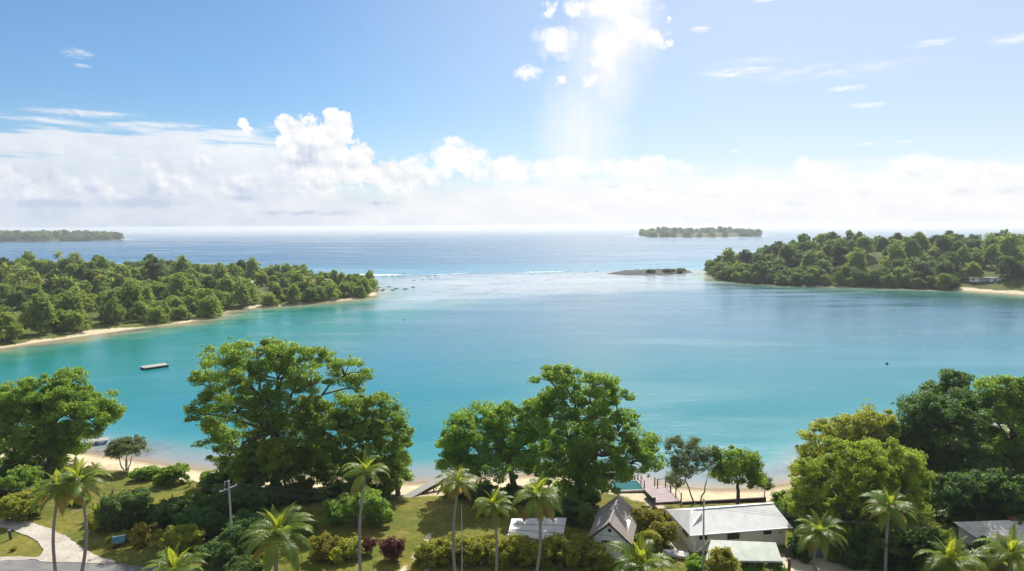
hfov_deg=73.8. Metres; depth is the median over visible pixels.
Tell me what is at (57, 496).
coconut palm
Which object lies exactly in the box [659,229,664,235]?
island tree
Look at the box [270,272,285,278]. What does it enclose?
peninsula tree
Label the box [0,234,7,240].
distant tree
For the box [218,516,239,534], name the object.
thicket bush
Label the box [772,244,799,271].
hill tree
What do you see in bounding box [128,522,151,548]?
croton bush
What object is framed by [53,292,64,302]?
peninsula tree
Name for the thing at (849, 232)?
hill tree
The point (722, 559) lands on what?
golden shrub
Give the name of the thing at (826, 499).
thicket bush
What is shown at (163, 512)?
dark bush
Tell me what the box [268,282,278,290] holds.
peninsula tree
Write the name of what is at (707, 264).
forest tree
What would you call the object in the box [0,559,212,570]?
road
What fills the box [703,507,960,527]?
overhead wire
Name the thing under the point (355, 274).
shore tree
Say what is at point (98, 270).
distant palm
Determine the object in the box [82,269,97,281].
peninsula tree
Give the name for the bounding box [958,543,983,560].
thicket bush
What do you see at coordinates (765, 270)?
forest tree
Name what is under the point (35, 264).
peninsula tree
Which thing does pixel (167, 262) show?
peninsula tree
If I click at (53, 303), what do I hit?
peninsula tree
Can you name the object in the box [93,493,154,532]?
dark bush
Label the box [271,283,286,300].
shore tree
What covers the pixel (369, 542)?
red bush
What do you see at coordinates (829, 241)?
hill tree
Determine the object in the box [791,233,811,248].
hill tree
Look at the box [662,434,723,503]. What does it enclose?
feathery tree
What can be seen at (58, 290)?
peninsula tree
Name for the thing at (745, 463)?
seaside almond tree
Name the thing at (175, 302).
shore tree
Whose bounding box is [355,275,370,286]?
shore tree
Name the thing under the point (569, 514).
thicket bush
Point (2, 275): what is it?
peninsula tree
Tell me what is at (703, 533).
utility pole
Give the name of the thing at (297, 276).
peninsula tree
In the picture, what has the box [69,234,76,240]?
distant tree
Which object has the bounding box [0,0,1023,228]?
sky
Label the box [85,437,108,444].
jetty
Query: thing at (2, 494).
bush
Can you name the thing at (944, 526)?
thicket bush
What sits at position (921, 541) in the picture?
understory bush
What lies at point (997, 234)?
hill tree
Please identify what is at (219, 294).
shore tree
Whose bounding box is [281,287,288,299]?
shore tree
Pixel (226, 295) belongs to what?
shore tree
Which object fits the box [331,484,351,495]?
thicket bush
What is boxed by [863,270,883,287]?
forest tree
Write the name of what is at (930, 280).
forest tree
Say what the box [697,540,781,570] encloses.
carport
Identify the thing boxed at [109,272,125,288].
peninsula tree
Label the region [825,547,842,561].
thicket bush
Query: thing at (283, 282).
peninsula tree
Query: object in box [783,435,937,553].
domed tree
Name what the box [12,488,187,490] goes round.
overhead wire
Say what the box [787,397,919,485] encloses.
shore tree
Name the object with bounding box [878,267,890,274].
hill tree
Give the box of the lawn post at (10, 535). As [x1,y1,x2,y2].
[7,529,12,539]
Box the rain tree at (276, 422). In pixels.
[181,335,374,485]
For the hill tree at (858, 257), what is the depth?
502.52 m
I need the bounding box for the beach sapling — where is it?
[760,472,774,496]
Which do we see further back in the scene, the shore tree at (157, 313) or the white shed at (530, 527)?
the shore tree at (157, 313)
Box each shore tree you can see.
[0,312,25,340]
[19,291,59,333]
[50,309,68,331]
[57,311,91,331]
[82,314,92,324]
[101,296,127,323]
[128,300,148,320]
[146,305,169,321]
[152,300,172,318]
[168,297,185,314]
[170,305,192,318]
[181,295,199,312]
[182,285,199,302]
[194,295,223,317]
[196,288,221,305]
[214,290,227,305]
[223,291,232,304]
[227,280,252,305]
[243,286,260,303]
[260,292,280,305]
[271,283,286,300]
[273,264,280,273]
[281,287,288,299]
[284,283,304,302]
[291,264,299,269]
[292,281,308,299]
[299,263,307,269]
[301,287,319,302]
[315,286,328,301]
[322,283,342,299]
[329,270,338,284]
[335,272,345,283]
[337,282,356,296]
[340,273,352,283]
[346,273,360,282]
[351,284,368,297]
[352,276,359,287]
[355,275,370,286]
[359,277,373,294]
[364,270,378,285]
[371,278,378,290]
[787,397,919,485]
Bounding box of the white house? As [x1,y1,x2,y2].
[664,502,792,551]
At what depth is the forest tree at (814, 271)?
495.70 m
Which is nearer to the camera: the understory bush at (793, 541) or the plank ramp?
the understory bush at (793, 541)
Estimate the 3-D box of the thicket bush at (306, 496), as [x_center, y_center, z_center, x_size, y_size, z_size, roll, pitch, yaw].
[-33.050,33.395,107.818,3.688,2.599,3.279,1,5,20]
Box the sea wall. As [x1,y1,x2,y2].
[682,497,765,503]
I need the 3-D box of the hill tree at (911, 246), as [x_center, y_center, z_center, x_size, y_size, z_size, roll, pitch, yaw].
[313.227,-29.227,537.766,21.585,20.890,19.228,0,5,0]
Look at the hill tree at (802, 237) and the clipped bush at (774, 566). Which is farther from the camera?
the hill tree at (802, 237)
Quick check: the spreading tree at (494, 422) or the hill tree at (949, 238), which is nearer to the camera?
the spreading tree at (494, 422)
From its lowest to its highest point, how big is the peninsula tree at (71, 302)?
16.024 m
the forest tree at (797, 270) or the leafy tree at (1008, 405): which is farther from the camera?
the forest tree at (797, 270)
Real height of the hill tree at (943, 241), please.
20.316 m
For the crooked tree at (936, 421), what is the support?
on the ground at (412, 522)
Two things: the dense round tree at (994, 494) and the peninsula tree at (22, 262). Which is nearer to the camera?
the dense round tree at (994, 494)
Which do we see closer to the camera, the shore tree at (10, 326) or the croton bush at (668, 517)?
the croton bush at (668, 517)
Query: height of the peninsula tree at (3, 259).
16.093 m
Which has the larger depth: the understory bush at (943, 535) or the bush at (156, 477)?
the bush at (156, 477)
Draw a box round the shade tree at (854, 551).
[838,520,934,570]
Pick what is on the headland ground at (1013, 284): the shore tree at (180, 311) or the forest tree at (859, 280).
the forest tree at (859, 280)
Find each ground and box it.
[0,236,120,241]
[0,276,378,348]
[0,429,1023,570]
[643,232,760,237]
[707,252,1023,294]
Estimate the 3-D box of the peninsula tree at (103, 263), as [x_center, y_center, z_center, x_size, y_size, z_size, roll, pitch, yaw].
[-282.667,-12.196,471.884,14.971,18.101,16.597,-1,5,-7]
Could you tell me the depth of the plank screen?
107.51 m
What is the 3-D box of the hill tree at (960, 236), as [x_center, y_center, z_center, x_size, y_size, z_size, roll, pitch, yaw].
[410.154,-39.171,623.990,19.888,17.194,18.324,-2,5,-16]
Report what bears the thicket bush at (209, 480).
on the ground at (412, 522)
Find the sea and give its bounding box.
[0,224,1023,488]
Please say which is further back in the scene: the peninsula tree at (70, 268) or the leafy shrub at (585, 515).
the peninsula tree at (70, 268)
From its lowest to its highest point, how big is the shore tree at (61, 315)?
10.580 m
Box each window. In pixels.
[683,528,688,538]
[698,535,707,539]
[727,533,739,539]
[763,530,771,534]
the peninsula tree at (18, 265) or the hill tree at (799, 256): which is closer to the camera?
the peninsula tree at (18, 265)
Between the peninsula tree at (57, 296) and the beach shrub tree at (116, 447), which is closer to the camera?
the beach shrub tree at (116, 447)
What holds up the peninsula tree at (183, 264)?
on the peninsula ground at (27, 336)
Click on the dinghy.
(678, 554)
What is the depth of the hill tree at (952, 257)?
489.25 m
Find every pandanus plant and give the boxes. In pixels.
[82,503,99,513]
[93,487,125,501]
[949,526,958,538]
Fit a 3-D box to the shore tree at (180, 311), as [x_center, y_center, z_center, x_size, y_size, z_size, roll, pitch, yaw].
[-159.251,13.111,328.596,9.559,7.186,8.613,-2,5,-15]
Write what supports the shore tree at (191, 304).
on the peninsula ground at (27, 336)
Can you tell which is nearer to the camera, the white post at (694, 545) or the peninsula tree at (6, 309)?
the white post at (694, 545)
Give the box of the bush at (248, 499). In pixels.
[184,481,274,517]
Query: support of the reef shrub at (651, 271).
on the reef bar
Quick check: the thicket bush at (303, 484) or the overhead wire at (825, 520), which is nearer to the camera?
the overhead wire at (825, 520)
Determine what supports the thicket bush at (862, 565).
on the ground at (412, 522)
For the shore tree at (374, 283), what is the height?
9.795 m
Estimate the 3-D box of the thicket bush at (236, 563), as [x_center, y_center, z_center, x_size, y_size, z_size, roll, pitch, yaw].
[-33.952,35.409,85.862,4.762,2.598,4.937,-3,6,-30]
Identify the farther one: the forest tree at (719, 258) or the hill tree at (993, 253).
the forest tree at (719, 258)
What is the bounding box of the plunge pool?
[608,480,644,492]
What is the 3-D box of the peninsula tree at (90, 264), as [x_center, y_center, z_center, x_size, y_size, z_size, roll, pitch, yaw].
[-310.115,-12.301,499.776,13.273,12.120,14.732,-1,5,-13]
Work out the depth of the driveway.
93.94 m
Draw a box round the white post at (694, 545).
[693,540,695,553]
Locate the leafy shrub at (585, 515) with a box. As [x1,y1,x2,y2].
[572,500,593,527]
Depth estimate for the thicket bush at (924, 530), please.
91.75 m
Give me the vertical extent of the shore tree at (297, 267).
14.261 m
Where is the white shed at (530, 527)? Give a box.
[508,518,566,543]
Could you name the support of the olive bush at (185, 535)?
on the ground at (412, 522)
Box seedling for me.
[9,546,17,551]
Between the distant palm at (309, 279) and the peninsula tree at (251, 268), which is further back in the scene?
the peninsula tree at (251, 268)
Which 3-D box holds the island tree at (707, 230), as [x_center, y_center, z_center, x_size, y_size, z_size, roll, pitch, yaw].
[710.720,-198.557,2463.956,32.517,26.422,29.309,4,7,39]
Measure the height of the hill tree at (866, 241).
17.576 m
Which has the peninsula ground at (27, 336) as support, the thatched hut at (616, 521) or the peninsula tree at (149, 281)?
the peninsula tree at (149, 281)
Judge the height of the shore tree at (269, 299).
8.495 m
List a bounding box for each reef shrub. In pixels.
[646,269,656,272]
[661,268,675,272]
[677,268,685,272]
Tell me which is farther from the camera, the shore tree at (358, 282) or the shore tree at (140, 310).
the shore tree at (358, 282)
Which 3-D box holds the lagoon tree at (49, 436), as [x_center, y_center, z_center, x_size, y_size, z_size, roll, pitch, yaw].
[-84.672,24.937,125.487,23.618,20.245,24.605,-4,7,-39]
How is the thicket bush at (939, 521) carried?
on the ground at (412, 522)
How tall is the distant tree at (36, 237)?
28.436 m
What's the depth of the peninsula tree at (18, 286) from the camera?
406.21 m
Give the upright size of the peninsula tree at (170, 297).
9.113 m
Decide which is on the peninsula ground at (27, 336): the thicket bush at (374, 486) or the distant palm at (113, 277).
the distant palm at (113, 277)
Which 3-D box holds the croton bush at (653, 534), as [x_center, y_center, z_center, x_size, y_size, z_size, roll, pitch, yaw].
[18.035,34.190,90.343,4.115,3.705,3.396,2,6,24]
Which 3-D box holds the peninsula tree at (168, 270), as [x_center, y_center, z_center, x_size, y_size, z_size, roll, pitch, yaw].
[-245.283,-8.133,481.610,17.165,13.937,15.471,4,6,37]
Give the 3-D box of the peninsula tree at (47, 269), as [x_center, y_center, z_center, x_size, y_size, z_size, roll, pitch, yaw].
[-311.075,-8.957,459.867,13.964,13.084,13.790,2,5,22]
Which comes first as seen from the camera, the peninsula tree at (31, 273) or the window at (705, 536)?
the window at (705, 536)
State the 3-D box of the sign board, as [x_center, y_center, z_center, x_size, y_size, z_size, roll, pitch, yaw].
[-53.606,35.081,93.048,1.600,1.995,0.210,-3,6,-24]
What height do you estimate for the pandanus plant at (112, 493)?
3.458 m
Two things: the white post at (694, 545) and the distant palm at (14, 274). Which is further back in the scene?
the distant palm at (14, 274)
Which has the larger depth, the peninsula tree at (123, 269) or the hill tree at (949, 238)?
the hill tree at (949, 238)
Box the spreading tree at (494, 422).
[434,397,554,486]
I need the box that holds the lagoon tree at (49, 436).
[0,366,127,467]
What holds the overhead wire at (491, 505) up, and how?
attached to the utility pole at (228, 489)
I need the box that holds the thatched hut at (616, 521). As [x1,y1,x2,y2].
[588,493,637,558]
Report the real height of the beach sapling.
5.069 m
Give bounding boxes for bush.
[0,461,22,473]
[0,464,46,496]
[0,471,7,477]
[0,484,8,498]
[0,486,48,521]
[42,471,55,484]
[51,464,71,473]
[68,492,93,505]
[87,514,108,531]
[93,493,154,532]
[104,530,131,548]
[119,485,150,498]
[128,464,162,480]
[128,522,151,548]
[134,498,162,520]
[147,493,197,527]
[149,528,163,546]
[152,474,167,485]
[157,462,190,485]
[157,523,205,556]
[172,504,224,539]
[181,499,217,515]
[183,486,206,496]
[184,481,274,517]
[193,536,248,566]
[197,470,213,485]
[201,472,231,495]
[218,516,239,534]
[219,508,275,550]
[223,555,261,570]
[241,474,264,487]
[251,550,266,570]
[265,481,299,508]
[280,504,308,519]
[290,518,318,536]
[293,478,312,489]
[295,487,314,503]
[308,531,341,560]
[309,487,333,500]
[321,484,393,527]
[328,536,364,563]
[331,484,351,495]
[361,535,378,552]
[367,483,393,499]
[378,536,405,562]
[442,481,463,498]
[463,480,498,502]
[476,504,504,516]
[494,483,528,505]
[553,498,592,525]
[581,490,601,504]
[630,507,664,533]
[634,529,663,553]
[644,506,671,521]
[646,520,679,546]
[684,552,707,570]
[740,562,765,570]
[764,562,787,570]
[774,499,793,521]
[786,532,812,564]
[793,516,805,528]
[811,485,846,501]
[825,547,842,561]
[849,559,873,570]
[892,535,939,567]
[913,548,956,570]
[914,511,945,524]
[916,527,941,543]
[928,526,953,549]
[931,522,958,533]
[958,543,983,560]
[971,535,1018,563]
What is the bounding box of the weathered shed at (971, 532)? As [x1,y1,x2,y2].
[953,516,1023,548]
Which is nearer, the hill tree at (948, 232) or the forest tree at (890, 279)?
the forest tree at (890, 279)
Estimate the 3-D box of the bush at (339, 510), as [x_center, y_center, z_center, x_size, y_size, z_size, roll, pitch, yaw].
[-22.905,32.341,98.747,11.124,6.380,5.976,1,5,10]
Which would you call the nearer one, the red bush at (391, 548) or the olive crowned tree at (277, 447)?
the red bush at (391, 548)
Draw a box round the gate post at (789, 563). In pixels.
[786,558,790,570]
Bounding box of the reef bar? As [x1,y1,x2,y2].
[607,269,691,275]
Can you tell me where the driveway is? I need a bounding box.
[0,518,114,563]
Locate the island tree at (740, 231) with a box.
[737,228,744,234]
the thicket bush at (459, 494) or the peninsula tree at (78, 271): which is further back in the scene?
the peninsula tree at (78, 271)
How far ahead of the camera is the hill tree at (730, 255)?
595.77 m
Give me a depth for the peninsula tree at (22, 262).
500.14 m
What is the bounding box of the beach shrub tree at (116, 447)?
[102,434,152,471]
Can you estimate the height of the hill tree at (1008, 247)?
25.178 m
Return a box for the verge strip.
[0,556,37,560]
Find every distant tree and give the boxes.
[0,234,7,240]
[5,235,16,240]
[11,236,19,241]
[19,233,30,240]
[29,234,40,240]
[40,233,50,240]
[51,231,60,237]
[59,235,68,240]
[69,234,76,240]
[75,234,84,240]
[86,235,94,240]
[96,234,105,239]
[114,233,123,239]
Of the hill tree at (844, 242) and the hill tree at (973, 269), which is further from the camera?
the hill tree at (844, 242)
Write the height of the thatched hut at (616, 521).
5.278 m
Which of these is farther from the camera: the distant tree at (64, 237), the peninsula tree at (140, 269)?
the distant tree at (64, 237)
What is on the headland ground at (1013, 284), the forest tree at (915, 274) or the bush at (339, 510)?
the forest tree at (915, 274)
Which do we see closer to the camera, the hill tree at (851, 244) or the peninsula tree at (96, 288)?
the peninsula tree at (96, 288)
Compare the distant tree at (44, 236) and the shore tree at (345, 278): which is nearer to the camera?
the shore tree at (345, 278)
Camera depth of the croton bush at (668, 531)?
91.24 m
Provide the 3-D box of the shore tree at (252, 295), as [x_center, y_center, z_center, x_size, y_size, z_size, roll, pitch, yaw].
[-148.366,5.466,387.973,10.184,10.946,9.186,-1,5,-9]
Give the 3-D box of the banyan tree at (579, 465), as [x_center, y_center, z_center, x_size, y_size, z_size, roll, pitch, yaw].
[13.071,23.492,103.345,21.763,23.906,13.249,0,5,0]
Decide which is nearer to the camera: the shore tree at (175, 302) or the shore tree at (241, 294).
the shore tree at (175, 302)
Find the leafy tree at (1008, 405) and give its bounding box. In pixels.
[967,373,1023,479]
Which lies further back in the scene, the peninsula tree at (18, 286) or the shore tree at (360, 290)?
the shore tree at (360, 290)
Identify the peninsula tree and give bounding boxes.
[0,257,18,273]
[0,267,12,282]
[0,282,16,292]
[0,284,10,303]
[0,305,14,314]
[1,275,22,291]
[4,291,28,309]
[9,263,23,276]
[16,250,36,262]
[16,300,55,325]
[18,259,29,265]
[18,265,37,278]
[21,277,46,291]
[22,280,46,294]
[24,283,47,298]
[28,259,46,272]
[28,297,59,309]
[38,262,64,277]
[41,268,68,292]
[48,277,74,297]
[51,287,66,298]
[52,290,87,315]
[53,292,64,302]
[57,258,77,273]
[64,263,79,278]
[68,286,99,313]
[71,256,84,264]
[73,264,88,281]
[76,280,96,303]
[81,261,96,270]
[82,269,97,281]
[83,280,103,294]
[91,255,98,261]
[92,275,111,290]
[93,255,112,273]
[93,290,107,308]
[97,289,128,316]
[97,303,118,321]
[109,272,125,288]
[110,264,136,282]
[114,280,148,317]
[129,268,141,277]
[132,274,142,280]
[134,266,149,278]
[135,281,155,310]
[140,257,167,280]
[142,278,156,287]
[143,254,155,260]
[150,281,167,298]
[151,264,175,280]
[158,274,174,284]
[161,279,184,298]
[164,259,172,266]
[166,295,182,304]
[167,272,193,296]
[170,255,191,275]
[180,271,199,290]
[182,273,204,287]
[186,267,201,284]
[188,266,200,272]
[190,263,201,271]
[199,273,208,286]
[199,275,216,289]
[200,264,212,274]
[212,262,230,285]
[212,273,236,295]
[227,262,242,280]
[233,277,250,284]
[235,260,246,272]
[243,257,260,280]
[245,282,260,296]
[253,271,269,285]
[267,268,276,278]
[267,275,279,286]
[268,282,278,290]
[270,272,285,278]
[279,263,295,274]
[279,276,290,288]
[285,270,295,277]
[288,270,306,289]
[299,267,311,273]
[316,272,329,285]
[320,279,336,288]
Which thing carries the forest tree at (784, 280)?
on the headland ground at (1013, 284)
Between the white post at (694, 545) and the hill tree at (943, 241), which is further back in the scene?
the hill tree at (943, 241)
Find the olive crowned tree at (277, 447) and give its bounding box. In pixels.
[232,435,314,485]
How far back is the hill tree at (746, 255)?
606.15 m
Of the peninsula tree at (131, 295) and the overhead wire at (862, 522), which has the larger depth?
the peninsula tree at (131, 295)
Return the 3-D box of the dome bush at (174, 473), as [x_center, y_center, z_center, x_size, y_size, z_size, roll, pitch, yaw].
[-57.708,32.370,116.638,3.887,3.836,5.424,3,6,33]
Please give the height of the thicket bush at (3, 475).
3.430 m
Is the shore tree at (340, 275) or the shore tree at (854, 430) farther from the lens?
the shore tree at (340, 275)
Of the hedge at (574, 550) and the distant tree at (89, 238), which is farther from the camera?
the distant tree at (89, 238)
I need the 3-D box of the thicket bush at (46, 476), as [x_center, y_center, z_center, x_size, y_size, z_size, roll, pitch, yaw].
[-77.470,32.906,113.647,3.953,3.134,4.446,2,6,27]
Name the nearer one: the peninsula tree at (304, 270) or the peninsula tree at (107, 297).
the peninsula tree at (107, 297)
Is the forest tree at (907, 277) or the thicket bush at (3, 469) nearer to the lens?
the thicket bush at (3, 469)
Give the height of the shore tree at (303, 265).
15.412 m
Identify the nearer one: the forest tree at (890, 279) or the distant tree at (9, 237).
the forest tree at (890, 279)
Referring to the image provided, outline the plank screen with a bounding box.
[644,489,655,501]
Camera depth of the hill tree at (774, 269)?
515.79 m
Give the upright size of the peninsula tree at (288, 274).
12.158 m
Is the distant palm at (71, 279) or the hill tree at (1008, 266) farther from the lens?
the hill tree at (1008, 266)
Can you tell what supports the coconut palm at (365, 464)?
on the ground at (412, 522)
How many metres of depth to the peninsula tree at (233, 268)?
463.55 m
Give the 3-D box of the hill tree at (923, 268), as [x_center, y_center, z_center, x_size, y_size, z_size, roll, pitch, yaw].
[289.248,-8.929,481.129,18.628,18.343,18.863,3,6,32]
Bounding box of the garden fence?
[785,546,826,558]
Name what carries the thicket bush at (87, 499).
on the ground at (412, 522)
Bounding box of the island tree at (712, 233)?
[708,230,715,236]
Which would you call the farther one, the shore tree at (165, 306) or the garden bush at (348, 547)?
the shore tree at (165, 306)
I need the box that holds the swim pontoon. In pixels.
[140,363,168,369]
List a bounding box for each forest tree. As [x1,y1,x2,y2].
[704,260,711,270]
[706,261,715,271]
[712,265,721,274]
[713,255,722,262]
[715,266,732,279]
[724,268,733,279]
[730,271,741,280]
[733,266,744,272]
[737,271,750,282]
[749,263,761,276]
[750,271,763,282]
[759,266,770,280]
[763,274,773,283]
[771,269,790,281]
[774,273,788,284]
[787,268,803,282]
[788,272,802,284]
[801,274,817,285]
[804,267,819,281]
[816,274,830,285]
[830,270,844,283]
[839,268,848,282]
[842,277,857,286]
[844,267,859,279]
[853,270,872,286]
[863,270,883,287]
[881,274,899,287]
[897,273,912,286]
[908,277,926,288]
[911,271,924,281]
[924,275,937,287]
[933,273,955,289]
[949,277,960,287]
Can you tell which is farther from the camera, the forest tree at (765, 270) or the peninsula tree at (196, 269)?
the forest tree at (765, 270)
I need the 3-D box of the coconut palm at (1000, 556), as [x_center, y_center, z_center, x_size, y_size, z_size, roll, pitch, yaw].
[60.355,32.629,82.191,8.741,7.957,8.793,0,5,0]
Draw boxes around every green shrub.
[770,489,789,501]
[779,496,796,518]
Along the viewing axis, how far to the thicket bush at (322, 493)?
108.33 m
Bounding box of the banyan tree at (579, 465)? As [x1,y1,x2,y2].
[526,363,667,501]
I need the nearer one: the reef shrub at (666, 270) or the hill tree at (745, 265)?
the hill tree at (745, 265)
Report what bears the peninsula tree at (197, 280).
on the peninsula ground at (27, 336)
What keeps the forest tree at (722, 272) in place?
on the headland ground at (1013, 284)
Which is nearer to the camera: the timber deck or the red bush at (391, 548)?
the red bush at (391, 548)
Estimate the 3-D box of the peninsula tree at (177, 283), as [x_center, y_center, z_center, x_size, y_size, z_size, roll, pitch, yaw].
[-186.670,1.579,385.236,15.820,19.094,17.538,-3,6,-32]
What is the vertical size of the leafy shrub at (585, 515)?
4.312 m
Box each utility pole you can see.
[220,480,236,535]
[461,505,462,570]
[702,498,704,570]
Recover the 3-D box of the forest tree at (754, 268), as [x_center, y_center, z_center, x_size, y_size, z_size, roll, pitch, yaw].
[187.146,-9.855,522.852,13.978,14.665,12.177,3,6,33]
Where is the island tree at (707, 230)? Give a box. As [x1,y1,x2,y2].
[704,227,711,233]
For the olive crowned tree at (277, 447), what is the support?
on the ground at (412, 522)
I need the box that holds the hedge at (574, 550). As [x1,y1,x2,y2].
[412,531,614,570]
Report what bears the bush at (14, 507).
on the ground at (412, 522)
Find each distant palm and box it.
[0,261,14,283]
[4,271,22,291]
[15,266,35,291]
[27,273,47,291]
[48,273,66,288]
[51,250,63,263]
[61,275,78,286]
[70,252,82,258]
[90,266,105,282]
[104,268,121,288]
[302,274,314,284]
[315,273,327,285]
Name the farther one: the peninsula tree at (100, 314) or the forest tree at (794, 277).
the forest tree at (794, 277)
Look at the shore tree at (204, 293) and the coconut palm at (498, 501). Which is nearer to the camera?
the coconut palm at (498, 501)
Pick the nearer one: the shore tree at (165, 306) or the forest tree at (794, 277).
the shore tree at (165, 306)
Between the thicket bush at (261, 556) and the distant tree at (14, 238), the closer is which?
the thicket bush at (261, 556)
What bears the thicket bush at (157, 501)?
on the ground at (412, 522)
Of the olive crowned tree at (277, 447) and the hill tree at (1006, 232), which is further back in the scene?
the hill tree at (1006, 232)
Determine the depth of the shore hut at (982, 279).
467.17 m
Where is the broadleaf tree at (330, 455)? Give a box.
[287,388,415,495]
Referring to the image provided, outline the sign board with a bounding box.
[112,535,124,548]
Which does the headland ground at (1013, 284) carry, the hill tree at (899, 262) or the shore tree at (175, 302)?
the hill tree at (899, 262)
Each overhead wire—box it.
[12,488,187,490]
[16,488,219,489]
[224,490,702,508]
[226,488,702,506]
[236,483,702,502]
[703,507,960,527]
[704,504,1023,530]
[705,501,1006,532]
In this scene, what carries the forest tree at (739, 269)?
on the headland ground at (1013, 284)
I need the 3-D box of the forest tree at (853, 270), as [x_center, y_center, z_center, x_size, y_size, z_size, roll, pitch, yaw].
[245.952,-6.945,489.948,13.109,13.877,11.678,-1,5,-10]
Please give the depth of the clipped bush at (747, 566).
84.80 m
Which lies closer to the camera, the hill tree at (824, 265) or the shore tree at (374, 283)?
the shore tree at (374, 283)
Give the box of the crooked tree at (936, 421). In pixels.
[877,368,1011,488]
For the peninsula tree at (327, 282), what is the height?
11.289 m
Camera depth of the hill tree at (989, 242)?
548.49 m
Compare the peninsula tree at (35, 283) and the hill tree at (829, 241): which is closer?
the peninsula tree at (35, 283)
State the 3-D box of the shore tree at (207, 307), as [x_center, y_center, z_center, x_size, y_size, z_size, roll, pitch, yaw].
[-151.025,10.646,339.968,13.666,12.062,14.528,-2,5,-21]
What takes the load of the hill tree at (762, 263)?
on the headland ground at (1013, 284)
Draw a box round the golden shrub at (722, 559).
[705,546,739,570]
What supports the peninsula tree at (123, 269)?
on the peninsula ground at (27, 336)
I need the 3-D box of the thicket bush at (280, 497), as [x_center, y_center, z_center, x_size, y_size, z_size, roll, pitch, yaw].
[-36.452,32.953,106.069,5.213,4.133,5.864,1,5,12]
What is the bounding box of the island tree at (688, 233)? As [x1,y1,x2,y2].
[685,231,691,236]
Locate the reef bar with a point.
(637, 272)
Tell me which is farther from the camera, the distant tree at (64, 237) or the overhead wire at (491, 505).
the distant tree at (64, 237)
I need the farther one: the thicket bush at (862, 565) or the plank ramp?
the plank ramp
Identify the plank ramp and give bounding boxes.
[404,475,447,496]
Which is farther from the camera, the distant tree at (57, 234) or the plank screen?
the distant tree at (57, 234)
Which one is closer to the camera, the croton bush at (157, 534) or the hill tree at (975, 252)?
the croton bush at (157, 534)
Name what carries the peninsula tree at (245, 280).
on the peninsula ground at (27, 336)
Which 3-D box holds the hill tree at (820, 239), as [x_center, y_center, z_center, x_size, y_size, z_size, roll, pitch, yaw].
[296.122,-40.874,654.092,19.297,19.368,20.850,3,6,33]
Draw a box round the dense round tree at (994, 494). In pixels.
[922,466,1023,533]
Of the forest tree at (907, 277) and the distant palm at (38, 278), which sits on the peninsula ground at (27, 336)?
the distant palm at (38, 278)
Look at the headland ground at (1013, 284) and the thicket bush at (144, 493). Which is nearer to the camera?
the thicket bush at (144, 493)
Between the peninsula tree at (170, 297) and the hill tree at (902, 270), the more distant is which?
the hill tree at (902, 270)
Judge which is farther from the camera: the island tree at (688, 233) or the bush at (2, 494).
the island tree at (688, 233)
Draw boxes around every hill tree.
[721,247,739,263]
[737,249,753,264]
[737,263,752,268]
[751,254,768,266]
[753,260,768,266]
[759,244,770,257]
[764,252,775,260]
[766,241,785,256]
[767,256,778,269]
[770,257,787,268]
[770,264,788,277]
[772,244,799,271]
[788,252,806,268]
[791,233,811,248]
[792,241,816,256]
[798,249,818,273]
[803,265,831,280]
[812,243,820,251]
[812,259,832,275]
[814,233,827,250]
[815,251,827,260]
[820,244,832,259]
[821,231,840,246]
[822,239,835,245]
[826,241,849,267]
[833,239,849,255]
[837,265,853,277]
[839,246,867,271]
[843,229,854,240]
[846,240,856,251]
[850,231,868,247]
[855,235,873,255]
[873,235,880,251]
[874,236,891,251]
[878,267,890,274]
[880,243,911,267]
[881,244,900,258]
[888,232,903,240]
[888,238,902,244]
[888,258,910,273]
[889,264,913,281]
[899,235,924,260]
[910,260,936,280]
[913,254,937,267]
[914,231,933,250]
[924,246,942,261]
[927,235,937,244]
[930,235,955,247]
[931,235,955,247]
[932,235,952,254]
[932,259,958,278]
[935,251,964,273]
[943,230,954,234]
[949,233,964,239]
[951,240,968,252]
[955,245,974,267]
[959,261,987,278]
[962,239,982,253]
[964,247,984,265]
[967,234,982,243]
[980,234,999,248]
[980,243,1002,267]
[982,238,998,253]
[992,233,1002,237]
[992,255,1022,277]
[997,232,1023,261]
[999,229,1010,234]
[1018,262,1023,275]
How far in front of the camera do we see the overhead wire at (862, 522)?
84.52 m
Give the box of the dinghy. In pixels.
[663,549,688,558]
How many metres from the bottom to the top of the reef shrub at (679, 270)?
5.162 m
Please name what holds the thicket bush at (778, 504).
on the ground at (412, 522)
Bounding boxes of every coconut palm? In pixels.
[24,463,88,570]
[47,454,112,570]
[140,542,213,570]
[238,501,316,570]
[340,450,389,570]
[435,461,479,570]
[469,487,518,570]
[511,471,562,570]
[604,528,682,570]
[791,509,848,570]
[856,482,921,570]
[912,527,995,570]
[970,522,1023,570]
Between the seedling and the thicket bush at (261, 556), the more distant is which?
the seedling
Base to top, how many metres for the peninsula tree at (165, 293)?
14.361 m
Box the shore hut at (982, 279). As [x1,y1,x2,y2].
[969,277,998,281]
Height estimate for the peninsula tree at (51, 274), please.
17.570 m
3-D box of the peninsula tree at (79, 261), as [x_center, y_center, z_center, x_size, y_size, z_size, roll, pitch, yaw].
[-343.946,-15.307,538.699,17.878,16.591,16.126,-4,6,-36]
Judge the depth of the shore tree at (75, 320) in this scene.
287.69 m
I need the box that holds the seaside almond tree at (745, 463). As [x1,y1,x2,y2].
[707,444,768,503]
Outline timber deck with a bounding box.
[637,472,681,504]
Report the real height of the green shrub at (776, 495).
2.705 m

